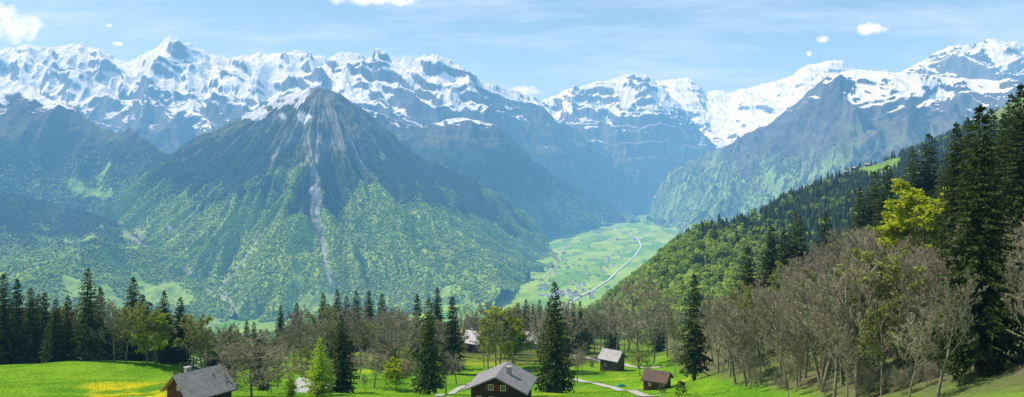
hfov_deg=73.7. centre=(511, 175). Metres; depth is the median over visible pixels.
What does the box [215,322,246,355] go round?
bare tree
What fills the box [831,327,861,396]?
bare tree
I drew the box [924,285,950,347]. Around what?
bare tree
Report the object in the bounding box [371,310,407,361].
bare tree
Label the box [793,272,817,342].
bare tree
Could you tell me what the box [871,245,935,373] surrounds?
bare tree
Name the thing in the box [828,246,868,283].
budding tree
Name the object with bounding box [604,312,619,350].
spruce tree
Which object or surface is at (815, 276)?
budding tree
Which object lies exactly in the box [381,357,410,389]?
leafy tree
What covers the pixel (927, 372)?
bush
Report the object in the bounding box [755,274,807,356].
budding tree
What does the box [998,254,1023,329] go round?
bare tree
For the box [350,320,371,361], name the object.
budding tree
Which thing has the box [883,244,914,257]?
budding tree
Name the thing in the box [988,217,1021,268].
bare tree
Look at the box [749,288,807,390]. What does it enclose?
bare tree
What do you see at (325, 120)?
wooded mountain
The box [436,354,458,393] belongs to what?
bare tree
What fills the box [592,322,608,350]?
bare tree
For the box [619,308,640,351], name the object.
bare tree
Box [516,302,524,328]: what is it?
spruce tree
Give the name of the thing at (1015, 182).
spruce tree
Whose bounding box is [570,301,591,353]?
spruce tree
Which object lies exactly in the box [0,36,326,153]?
snow mountain
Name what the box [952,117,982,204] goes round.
spruce tree
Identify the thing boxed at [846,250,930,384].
budding tree
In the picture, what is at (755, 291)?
bare tree
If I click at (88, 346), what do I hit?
spruce tree
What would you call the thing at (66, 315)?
spruce tree
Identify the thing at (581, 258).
valley trees
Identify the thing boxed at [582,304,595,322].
bare tree
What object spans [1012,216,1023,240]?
bare tree
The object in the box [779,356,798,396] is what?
sapling
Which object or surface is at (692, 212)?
slope wood
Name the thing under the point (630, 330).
bare tree
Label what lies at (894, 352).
bush
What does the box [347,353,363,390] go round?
bare tree
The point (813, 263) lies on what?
bare tree
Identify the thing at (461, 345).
bare tree
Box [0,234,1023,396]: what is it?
ground
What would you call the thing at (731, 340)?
bare tree
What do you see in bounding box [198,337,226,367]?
budding tree
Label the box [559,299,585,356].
bare tree
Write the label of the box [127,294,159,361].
spruce tree
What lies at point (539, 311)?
spruce tree
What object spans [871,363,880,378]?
bush
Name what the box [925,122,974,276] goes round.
spruce tree
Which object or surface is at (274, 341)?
bare tree
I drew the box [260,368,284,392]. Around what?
budding tree
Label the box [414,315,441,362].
bare tree
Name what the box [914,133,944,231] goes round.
spruce tree
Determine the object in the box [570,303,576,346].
spruce tree
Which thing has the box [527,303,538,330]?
spruce tree
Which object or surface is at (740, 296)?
bare tree
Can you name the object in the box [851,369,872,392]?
bush
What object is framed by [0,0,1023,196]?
sky
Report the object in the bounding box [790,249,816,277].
bare tree
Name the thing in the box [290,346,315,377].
budding tree
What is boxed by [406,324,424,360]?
bare tree
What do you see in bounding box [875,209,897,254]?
spruce tree
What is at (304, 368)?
budding tree
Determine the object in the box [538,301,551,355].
spruce tree
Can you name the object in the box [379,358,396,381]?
budding tree
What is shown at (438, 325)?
bare tree
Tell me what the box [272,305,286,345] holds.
spruce tree
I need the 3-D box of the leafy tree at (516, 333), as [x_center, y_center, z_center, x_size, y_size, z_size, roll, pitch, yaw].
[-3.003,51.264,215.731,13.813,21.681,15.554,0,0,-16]
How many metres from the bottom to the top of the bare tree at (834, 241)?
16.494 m
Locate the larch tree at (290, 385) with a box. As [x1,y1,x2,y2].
[283,368,298,396]
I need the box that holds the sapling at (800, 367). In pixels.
[792,351,804,383]
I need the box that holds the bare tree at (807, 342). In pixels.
[779,312,818,382]
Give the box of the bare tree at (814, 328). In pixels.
[800,285,859,396]
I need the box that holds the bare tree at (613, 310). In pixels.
[604,298,627,350]
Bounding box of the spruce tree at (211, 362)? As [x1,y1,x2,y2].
[203,333,220,367]
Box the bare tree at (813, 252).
[804,242,817,267]
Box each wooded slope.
[0,77,167,215]
[0,195,237,358]
[598,97,1023,335]
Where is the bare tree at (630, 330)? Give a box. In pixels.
[622,316,638,354]
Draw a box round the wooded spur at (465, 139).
[362,108,639,235]
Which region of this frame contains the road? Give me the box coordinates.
[566,215,641,303]
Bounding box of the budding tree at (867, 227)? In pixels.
[838,225,871,257]
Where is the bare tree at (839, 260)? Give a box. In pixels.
[832,252,846,283]
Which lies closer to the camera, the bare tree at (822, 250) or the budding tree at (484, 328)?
the bare tree at (822, 250)
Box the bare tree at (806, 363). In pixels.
[779,273,830,378]
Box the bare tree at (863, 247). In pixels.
[840,228,880,272]
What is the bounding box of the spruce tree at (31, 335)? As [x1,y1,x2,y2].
[11,288,48,363]
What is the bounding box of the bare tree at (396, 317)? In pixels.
[383,307,418,365]
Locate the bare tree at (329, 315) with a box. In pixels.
[316,306,343,348]
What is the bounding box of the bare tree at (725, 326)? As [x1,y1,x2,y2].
[706,296,766,386]
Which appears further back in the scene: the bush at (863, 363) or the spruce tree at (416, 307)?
the spruce tree at (416, 307)
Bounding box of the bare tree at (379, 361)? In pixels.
[364,349,390,387]
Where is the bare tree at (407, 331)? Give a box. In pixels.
[397,313,422,357]
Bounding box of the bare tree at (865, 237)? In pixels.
[843,226,884,256]
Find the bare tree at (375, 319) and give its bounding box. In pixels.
[369,317,385,352]
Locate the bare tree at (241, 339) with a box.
[230,329,257,368]
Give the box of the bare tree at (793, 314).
[778,268,827,385]
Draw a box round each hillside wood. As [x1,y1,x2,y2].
[0,192,238,350]
[581,106,1010,339]
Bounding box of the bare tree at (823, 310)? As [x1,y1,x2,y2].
[801,279,825,359]
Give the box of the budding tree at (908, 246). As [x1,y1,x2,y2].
[870,244,918,295]
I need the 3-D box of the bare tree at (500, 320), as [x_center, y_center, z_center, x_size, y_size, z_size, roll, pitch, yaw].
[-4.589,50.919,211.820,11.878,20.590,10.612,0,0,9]
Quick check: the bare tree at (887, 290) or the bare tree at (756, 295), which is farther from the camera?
the bare tree at (756, 295)
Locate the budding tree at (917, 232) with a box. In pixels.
[895,212,928,250]
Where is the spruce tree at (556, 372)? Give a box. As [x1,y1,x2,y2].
[533,281,577,392]
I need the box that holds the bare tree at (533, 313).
[525,304,555,343]
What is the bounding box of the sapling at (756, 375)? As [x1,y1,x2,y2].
[751,368,763,392]
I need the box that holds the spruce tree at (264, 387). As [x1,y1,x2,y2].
[256,359,270,390]
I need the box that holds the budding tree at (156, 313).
[117,307,175,363]
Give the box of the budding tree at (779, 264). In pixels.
[769,260,799,290]
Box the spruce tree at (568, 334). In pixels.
[561,306,574,353]
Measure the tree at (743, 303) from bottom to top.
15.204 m
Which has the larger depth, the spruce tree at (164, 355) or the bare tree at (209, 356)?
the bare tree at (209, 356)
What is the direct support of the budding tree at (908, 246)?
on the ground at (1008, 382)
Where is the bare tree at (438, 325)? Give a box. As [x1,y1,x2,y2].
[419,316,445,344]
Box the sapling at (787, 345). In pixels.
[784,333,791,361]
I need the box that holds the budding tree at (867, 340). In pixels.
[854,299,914,395]
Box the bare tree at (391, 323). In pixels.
[380,310,404,350]
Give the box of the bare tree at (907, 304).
[874,281,933,383]
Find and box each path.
[434,370,530,395]
[573,378,658,395]
[575,355,662,367]
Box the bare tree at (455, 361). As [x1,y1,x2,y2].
[444,350,466,383]
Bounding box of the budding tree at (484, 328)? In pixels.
[476,317,505,369]
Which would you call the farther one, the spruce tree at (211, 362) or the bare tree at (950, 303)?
the spruce tree at (211, 362)
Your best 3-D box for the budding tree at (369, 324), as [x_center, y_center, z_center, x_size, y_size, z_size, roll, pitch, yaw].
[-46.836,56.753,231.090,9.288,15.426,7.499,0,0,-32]
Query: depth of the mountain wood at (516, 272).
3964.56 m
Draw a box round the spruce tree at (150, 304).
[146,302,152,326]
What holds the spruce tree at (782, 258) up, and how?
on the ground at (1008, 382)
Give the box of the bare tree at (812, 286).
[800,270,864,384]
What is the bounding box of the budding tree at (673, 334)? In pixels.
[667,321,683,341]
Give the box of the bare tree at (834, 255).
[813,243,845,272]
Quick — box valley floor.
[106,198,678,367]
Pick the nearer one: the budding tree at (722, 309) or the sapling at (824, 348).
the sapling at (824, 348)
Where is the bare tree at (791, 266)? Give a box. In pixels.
[783,259,805,277]
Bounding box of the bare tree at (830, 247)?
[818,233,843,263]
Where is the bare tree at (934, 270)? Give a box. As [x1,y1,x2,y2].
[885,244,952,364]
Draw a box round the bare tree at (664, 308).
[637,288,683,362]
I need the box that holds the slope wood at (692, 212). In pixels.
[646,141,905,232]
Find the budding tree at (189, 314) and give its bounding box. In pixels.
[166,312,193,342]
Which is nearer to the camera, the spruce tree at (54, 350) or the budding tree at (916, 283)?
the budding tree at (916, 283)
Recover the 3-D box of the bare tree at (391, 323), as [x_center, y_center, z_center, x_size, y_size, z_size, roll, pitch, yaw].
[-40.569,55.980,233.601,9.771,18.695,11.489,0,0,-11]
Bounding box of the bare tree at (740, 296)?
[730,287,751,299]
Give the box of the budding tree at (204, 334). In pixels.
[170,314,220,370]
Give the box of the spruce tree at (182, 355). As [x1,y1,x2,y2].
[166,296,192,364]
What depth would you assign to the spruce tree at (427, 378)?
149.11 m
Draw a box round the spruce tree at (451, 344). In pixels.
[438,296,464,373]
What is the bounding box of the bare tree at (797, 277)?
[774,264,811,351]
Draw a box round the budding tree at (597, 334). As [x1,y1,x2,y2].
[585,311,609,352]
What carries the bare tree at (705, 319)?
on the ground at (1008, 382)
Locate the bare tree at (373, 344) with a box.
[365,322,390,355]
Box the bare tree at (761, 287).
[755,279,767,336]
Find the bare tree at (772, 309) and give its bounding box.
[763,290,781,350]
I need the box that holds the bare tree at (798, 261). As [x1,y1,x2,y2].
[793,256,810,275]
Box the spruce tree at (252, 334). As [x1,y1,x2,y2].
[248,322,259,367]
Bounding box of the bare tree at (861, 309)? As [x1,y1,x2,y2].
[812,253,877,377]
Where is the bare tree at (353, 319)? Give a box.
[338,301,371,365]
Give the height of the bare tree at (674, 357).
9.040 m
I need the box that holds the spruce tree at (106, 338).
[90,287,116,359]
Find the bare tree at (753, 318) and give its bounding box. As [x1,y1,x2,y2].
[745,288,775,383]
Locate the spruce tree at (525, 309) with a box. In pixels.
[522,299,530,330]
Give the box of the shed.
[289,377,338,391]
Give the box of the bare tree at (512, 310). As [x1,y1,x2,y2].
[496,306,523,360]
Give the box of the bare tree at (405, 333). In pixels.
[394,319,416,350]
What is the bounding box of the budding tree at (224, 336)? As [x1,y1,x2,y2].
[209,329,244,368]
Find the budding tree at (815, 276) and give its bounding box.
[802,268,837,306]
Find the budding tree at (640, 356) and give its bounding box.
[626,349,653,375]
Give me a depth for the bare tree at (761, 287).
163.58 m
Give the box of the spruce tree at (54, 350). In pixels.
[38,299,72,363]
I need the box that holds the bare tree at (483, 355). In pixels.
[471,331,486,367]
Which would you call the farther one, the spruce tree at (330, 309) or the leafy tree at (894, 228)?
the spruce tree at (330, 309)
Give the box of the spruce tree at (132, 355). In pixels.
[112,277,152,361]
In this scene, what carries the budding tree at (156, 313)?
on the ground at (1008, 382)
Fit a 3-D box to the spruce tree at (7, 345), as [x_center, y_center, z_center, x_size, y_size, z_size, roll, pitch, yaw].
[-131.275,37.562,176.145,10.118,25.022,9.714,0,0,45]
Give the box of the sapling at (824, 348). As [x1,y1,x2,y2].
[819,337,836,375]
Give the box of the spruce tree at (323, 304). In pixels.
[311,293,327,349]
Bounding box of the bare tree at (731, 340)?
[716,309,743,371]
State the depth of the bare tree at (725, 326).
108.55 m
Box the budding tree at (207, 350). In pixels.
[186,333,222,367]
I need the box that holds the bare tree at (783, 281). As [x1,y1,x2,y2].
[775,270,800,338]
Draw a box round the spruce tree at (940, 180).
[922,154,951,238]
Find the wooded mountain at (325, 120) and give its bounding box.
[104,87,552,321]
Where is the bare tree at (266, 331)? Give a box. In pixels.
[262,328,281,352]
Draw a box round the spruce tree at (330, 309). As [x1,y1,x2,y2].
[321,303,333,357]
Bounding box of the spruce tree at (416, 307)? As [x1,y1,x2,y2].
[404,294,424,364]
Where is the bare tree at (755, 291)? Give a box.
[743,281,773,339]
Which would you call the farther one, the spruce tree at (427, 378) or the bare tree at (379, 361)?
the bare tree at (379, 361)
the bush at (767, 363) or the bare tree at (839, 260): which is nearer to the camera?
the bare tree at (839, 260)
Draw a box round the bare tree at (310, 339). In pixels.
[295,314,325,368]
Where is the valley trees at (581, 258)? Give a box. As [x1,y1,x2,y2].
[470,215,670,314]
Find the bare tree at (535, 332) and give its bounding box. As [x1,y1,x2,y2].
[525,305,563,370]
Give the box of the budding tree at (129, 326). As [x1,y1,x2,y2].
[109,301,148,361]
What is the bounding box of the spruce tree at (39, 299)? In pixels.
[23,294,45,363]
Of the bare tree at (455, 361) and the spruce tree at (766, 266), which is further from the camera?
the spruce tree at (766, 266)
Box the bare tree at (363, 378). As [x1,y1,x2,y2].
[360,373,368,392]
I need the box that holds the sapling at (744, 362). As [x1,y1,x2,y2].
[736,347,753,373]
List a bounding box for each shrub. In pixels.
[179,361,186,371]
[657,383,665,392]
[674,380,686,395]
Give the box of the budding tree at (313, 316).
[296,307,331,357]
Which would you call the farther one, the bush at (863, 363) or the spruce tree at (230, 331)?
the spruce tree at (230, 331)
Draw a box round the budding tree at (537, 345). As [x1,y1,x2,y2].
[534,344,545,362]
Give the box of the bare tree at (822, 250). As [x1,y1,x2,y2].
[812,241,839,266]
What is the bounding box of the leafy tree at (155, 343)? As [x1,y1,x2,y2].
[130,311,171,363]
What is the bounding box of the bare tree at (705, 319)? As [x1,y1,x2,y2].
[697,300,720,372]
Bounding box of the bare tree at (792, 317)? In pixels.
[778,290,810,367]
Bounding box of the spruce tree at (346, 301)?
[342,295,351,319]
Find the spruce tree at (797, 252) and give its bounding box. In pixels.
[783,211,812,272]
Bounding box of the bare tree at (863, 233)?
[856,226,873,242]
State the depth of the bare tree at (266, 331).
224.91 m
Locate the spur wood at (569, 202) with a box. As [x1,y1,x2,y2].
[420,155,635,234]
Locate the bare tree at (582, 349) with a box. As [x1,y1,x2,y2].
[578,342,588,374]
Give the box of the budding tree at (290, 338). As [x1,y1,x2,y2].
[282,329,297,357]
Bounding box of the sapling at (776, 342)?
[771,332,783,358]
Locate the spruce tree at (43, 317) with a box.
[35,291,51,363]
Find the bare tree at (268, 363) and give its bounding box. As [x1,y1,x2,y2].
[209,330,308,396]
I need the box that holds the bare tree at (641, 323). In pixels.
[597,278,666,368]
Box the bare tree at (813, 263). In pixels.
[811,243,841,272]
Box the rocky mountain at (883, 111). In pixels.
[647,69,1023,232]
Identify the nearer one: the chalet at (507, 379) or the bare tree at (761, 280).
the chalet at (507, 379)
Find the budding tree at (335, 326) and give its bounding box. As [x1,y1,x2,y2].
[311,319,348,363]
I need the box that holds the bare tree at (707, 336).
[692,307,713,365]
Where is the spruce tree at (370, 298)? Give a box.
[363,291,375,343]
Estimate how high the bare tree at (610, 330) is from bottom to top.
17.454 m
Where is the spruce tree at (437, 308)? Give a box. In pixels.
[430,287,445,347]
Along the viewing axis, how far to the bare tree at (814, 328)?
77.58 m
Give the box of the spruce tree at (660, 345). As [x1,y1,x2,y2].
[651,309,667,352]
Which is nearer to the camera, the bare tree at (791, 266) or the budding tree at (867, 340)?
the budding tree at (867, 340)
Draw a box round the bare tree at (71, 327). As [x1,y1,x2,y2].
[64,315,83,339]
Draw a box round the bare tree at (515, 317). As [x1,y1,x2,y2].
[509,308,534,364]
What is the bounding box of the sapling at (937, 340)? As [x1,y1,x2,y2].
[931,330,953,386]
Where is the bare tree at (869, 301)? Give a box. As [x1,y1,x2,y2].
[828,253,893,396]
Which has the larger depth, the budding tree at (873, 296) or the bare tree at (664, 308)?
the bare tree at (664, 308)
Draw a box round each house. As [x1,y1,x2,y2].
[461,328,487,352]
[522,330,540,348]
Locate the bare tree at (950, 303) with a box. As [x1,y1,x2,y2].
[912,269,987,396]
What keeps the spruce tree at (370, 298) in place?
on the ground at (1008, 382)
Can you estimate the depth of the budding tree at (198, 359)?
333.07 m
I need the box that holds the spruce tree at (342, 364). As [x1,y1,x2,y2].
[327,314,359,392]
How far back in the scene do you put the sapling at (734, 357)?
126.22 m
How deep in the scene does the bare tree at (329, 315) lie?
268.23 m
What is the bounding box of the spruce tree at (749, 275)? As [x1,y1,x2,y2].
[733,245,760,301]
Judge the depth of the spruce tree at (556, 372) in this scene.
143.99 m
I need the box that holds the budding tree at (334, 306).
[315,304,346,353]
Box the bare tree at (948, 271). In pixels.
[926,257,963,309]
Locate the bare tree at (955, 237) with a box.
[948,220,987,264]
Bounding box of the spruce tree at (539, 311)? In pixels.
[536,300,545,338]
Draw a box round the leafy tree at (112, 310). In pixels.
[87,294,129,360]
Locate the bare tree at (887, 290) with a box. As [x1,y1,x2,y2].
[872,263,900,354]
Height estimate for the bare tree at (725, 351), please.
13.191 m
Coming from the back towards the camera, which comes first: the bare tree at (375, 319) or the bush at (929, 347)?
the bare tree at (375, 319)
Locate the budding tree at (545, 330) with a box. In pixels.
[536,316,567,345]
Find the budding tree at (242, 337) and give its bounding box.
[237,336,255,369]
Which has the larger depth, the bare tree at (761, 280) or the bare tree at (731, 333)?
the bare tree at (761, 280)
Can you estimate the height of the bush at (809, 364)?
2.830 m
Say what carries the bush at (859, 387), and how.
on the ground at (1008, 382)
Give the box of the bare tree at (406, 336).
[388,310,421,356]
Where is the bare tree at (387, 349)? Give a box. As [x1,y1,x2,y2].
[377,342,394,361]
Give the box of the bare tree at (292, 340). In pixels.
[279,329,295,362]
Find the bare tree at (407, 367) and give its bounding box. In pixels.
[397,356,419,388]
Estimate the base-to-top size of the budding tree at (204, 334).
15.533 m
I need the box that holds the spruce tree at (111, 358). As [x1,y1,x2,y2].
[102,309,124,360]
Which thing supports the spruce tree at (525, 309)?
on the ground at (1008, 382)
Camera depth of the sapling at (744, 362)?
112.75 m
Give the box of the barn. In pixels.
[597,348,627,370]
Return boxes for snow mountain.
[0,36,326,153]
[295,48,646,221]
[655,60,855,147]
[903,38,1023,80]
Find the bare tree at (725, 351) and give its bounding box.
[714,313,743,372]
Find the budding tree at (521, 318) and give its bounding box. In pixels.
[496,303,527,363]
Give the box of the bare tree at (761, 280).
[750,275,766,287]
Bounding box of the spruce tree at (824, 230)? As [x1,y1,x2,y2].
[811,210,835,269]
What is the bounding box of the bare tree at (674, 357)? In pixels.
[668,341,679,376]
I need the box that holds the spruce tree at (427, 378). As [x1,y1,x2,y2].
[410,297,446,394]
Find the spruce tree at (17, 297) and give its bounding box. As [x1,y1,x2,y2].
[9,279,28,363]
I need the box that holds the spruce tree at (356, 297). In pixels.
[348,291,364,351]
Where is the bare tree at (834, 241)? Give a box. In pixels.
[824,226,852,265]
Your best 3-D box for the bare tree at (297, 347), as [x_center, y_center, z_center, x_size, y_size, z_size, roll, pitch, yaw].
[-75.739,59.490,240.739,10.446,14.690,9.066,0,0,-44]
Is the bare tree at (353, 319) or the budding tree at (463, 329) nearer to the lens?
the bare tree at (353, 319)
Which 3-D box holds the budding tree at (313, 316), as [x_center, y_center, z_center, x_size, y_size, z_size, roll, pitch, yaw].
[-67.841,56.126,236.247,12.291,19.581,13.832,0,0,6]
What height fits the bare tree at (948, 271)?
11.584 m
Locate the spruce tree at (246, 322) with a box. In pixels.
[240,319,249,359]
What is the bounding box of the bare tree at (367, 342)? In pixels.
[363,329,373,360]
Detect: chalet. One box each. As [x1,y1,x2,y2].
[160,364,237,396]
[463,361,537,396]
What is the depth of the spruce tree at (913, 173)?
194.37 m
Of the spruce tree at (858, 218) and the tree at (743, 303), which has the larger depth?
the spruce tree at (858, 218)
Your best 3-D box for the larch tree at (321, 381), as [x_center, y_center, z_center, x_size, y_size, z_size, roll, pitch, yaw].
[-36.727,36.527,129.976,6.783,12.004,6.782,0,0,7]
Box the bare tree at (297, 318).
[292,310,310,347]
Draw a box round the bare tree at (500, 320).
[478,308,514,365]
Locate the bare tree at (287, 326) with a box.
[280,305,309,365]
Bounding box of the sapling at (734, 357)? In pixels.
[727,352,737,370]
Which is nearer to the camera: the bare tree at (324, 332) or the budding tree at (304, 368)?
the budding tree at (304, 368)
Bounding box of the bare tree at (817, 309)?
[795,266,863,392]
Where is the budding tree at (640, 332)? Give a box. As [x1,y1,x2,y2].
[626,324,647,342]
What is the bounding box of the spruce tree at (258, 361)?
[247,329,270,386]
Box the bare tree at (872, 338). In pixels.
[831,290,893,371]
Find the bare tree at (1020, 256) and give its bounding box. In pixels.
[998,222,1023,341]
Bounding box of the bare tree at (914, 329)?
[886,308,948,396]
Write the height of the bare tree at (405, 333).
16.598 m
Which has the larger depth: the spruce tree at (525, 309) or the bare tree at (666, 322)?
the spruce tree at (525, 309)
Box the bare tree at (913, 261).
[898,247,935,343]
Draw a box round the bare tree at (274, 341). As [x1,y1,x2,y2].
[268,330,285,365]
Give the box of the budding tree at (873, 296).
[848,261,901,364]
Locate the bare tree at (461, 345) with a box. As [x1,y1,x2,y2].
[433,319,465,354]
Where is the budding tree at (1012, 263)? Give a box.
[1002,239,1023,306]
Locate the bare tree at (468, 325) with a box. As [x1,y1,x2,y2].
[451,306,475,330]
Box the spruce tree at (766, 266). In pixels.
[755,225,781,288]
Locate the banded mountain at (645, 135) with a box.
[540,74,716,209]
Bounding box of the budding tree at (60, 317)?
[39,303,80,345]
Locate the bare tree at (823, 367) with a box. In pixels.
[793,263,860,381]
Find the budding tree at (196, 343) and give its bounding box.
[187,315,211,368]
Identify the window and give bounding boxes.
[485,384,496,390]
[497,385,508,391]
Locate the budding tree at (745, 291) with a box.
[737,280,780,355]
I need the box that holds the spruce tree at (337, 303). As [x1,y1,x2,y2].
[330,290,341,323]
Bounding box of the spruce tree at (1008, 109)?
[994,93,1023,155]
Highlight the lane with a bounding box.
[538,223,620,281]
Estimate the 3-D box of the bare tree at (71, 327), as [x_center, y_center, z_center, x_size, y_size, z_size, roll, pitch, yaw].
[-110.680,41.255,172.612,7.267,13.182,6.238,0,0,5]
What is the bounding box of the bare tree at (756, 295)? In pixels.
[741,287,765,356]
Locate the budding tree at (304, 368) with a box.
[293,359,326,378]
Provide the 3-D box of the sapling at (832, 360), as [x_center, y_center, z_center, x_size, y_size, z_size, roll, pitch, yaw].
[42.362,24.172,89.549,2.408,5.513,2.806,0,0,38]
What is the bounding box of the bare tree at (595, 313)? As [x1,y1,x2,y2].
[579,307,605,352]
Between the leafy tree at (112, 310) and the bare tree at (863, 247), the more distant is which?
the leafy tree at (112, 310)
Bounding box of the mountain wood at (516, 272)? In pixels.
[103,127,565,322]
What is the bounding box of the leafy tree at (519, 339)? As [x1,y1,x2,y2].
[502,317,534,363]
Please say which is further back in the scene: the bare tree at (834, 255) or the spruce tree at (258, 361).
the spruce tree at (258, 361)
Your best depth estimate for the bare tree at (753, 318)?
106.89 m
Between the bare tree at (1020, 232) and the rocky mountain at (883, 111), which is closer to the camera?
the bare tree at (1020, 232)
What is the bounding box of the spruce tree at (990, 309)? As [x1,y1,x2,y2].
[921,104,1023,379]
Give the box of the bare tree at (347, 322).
[334,305,363,339]
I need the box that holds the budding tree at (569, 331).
[548,320,574,346]
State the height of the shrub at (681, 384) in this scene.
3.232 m
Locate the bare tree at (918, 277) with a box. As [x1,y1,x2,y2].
[898,249,944,341]
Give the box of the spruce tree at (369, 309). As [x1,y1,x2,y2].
[358,298,377,351]
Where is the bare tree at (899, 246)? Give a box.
[883,234,912,255]
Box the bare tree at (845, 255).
[841,244,878,352]
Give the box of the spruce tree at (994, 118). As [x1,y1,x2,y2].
[966,108,1002,220]
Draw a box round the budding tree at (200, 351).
[188,337,206,366]
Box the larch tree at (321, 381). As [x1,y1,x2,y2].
[300,336,336,396]
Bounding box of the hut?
[641,368,673,389]
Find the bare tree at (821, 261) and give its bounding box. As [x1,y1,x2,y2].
[812,245,843,278]
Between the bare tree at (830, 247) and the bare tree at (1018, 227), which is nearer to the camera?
the bare tree at (1018, 227)
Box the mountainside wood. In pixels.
[0,146,168,215]
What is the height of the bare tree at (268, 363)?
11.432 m
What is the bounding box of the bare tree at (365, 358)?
[351,344,376,380]
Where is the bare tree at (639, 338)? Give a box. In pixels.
[638,333,646,352]
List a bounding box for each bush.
[762,360,770,368]
[772,375,784,387]
[779,377,789,390]
[787,342,801,355]
[798,354,811,370]
[818,378,832,396]
[822,357,833,369]
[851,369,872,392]
[852,366,883,396]
[852,374,872,395]
[860,353,877,371]
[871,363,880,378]
[883,367,905,391]
[885,341,904,364]
[888,365,918,394]
[913,359,938,385]
[924,338,941,356]
[924,360,940,378]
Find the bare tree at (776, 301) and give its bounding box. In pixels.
[766,278,793,371]
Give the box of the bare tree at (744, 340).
[727,312,764,378]
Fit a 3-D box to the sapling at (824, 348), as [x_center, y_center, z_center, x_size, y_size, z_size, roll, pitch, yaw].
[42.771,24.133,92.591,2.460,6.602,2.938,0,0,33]
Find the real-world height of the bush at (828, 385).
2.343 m
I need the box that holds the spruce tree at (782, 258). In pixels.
[767,230,792,299]
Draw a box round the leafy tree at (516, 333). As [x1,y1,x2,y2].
[479,305,522,363]
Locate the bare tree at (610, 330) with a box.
[606,312,633,349]
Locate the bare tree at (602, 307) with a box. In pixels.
[591,302,621,346]
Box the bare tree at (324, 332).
[309,319,336,362]
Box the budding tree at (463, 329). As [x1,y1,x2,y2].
[459,327,468,342]
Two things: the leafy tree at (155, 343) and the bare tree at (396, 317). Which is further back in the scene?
the bare tree at (396, 317)
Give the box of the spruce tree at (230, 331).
[222,327,236,369]
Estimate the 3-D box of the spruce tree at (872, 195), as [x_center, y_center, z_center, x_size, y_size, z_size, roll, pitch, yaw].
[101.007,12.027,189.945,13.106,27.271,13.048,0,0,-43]
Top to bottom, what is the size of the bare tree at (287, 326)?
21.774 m
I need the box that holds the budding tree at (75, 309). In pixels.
[43,306,81,324]
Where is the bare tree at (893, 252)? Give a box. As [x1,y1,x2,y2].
[885,246,913,266]
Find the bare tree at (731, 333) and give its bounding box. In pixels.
[715,299,743,376]
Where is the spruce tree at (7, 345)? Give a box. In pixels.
[0,273,23,364]
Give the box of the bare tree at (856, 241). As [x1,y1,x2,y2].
[850,232,883,253]
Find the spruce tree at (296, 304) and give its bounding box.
[291,302,304,347]
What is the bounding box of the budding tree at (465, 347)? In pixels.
[440,330,467,353]
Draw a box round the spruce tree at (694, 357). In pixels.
[677,273,712,380]
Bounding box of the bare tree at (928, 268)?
[914,251,947,354]
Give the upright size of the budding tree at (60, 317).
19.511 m
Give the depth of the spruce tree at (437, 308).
304.51 m
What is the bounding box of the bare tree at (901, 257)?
[854,244,903,361]
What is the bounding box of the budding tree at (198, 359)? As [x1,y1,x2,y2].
[191,350,208,367]
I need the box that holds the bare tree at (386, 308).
[377,304,397,323]
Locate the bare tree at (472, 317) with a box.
[464,309,479,325]
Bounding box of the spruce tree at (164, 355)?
[149,291,178,362]
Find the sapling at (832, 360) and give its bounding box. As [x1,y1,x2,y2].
[826,346,843,378]
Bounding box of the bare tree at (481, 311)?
[470,299,496,330]
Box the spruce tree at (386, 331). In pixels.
[376,319,397,369]
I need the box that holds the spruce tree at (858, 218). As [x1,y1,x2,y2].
[848,187,869,232]
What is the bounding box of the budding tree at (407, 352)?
[400,348,417,363]
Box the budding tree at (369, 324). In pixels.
[360,321,383,363]
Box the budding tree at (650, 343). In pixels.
[644,337,652,353]
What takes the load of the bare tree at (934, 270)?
on the ground at (1008, 382)
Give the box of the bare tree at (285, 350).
[269,339,295,387]
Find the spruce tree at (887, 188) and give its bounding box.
[866,165,899,232]
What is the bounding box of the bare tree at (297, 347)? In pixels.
[285,324,307,362]
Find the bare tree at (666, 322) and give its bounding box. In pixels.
[652,299,677,356]
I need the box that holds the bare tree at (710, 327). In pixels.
[692,290,749,383]
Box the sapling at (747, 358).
[740,346,758,389]
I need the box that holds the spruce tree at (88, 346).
[65,268,110,360]
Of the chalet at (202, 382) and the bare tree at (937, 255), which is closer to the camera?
the bare tree at (937, 255)
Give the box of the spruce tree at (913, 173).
[897,148,930,235]
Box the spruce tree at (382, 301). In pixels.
[375,294,387,347]
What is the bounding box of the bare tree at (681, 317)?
[675,311,684,323]
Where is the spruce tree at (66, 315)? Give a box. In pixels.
[59,295,82,360]
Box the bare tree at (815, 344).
[808,293,819,369]
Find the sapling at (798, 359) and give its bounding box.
[784,344,809,385]
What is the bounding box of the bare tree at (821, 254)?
[814,243,840,272]
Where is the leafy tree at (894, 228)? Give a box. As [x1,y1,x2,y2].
[872,177,964,253]
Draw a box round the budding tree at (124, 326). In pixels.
[116,309,152,352]
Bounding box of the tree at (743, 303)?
[726,287,761,360]
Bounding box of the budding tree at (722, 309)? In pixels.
[713,297,746,360]
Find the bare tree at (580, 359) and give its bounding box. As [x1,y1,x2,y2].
[570,348,586,382]
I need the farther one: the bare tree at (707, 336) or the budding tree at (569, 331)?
the budding tree at (569, 331)
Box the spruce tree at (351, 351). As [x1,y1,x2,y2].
[345,318,355,359]
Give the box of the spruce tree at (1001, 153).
[988,113,1017,240]
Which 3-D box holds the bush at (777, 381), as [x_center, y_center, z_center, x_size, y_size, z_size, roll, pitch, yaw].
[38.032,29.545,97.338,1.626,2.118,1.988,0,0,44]
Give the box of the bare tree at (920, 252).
[913,245,935,279]
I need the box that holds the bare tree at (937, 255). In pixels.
[927,246,949,272]
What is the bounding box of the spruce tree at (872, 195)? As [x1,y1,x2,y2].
[854,171,882,231]
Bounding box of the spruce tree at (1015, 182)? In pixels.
[988,82,1023,283]
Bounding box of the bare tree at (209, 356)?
[200,340,223,364]

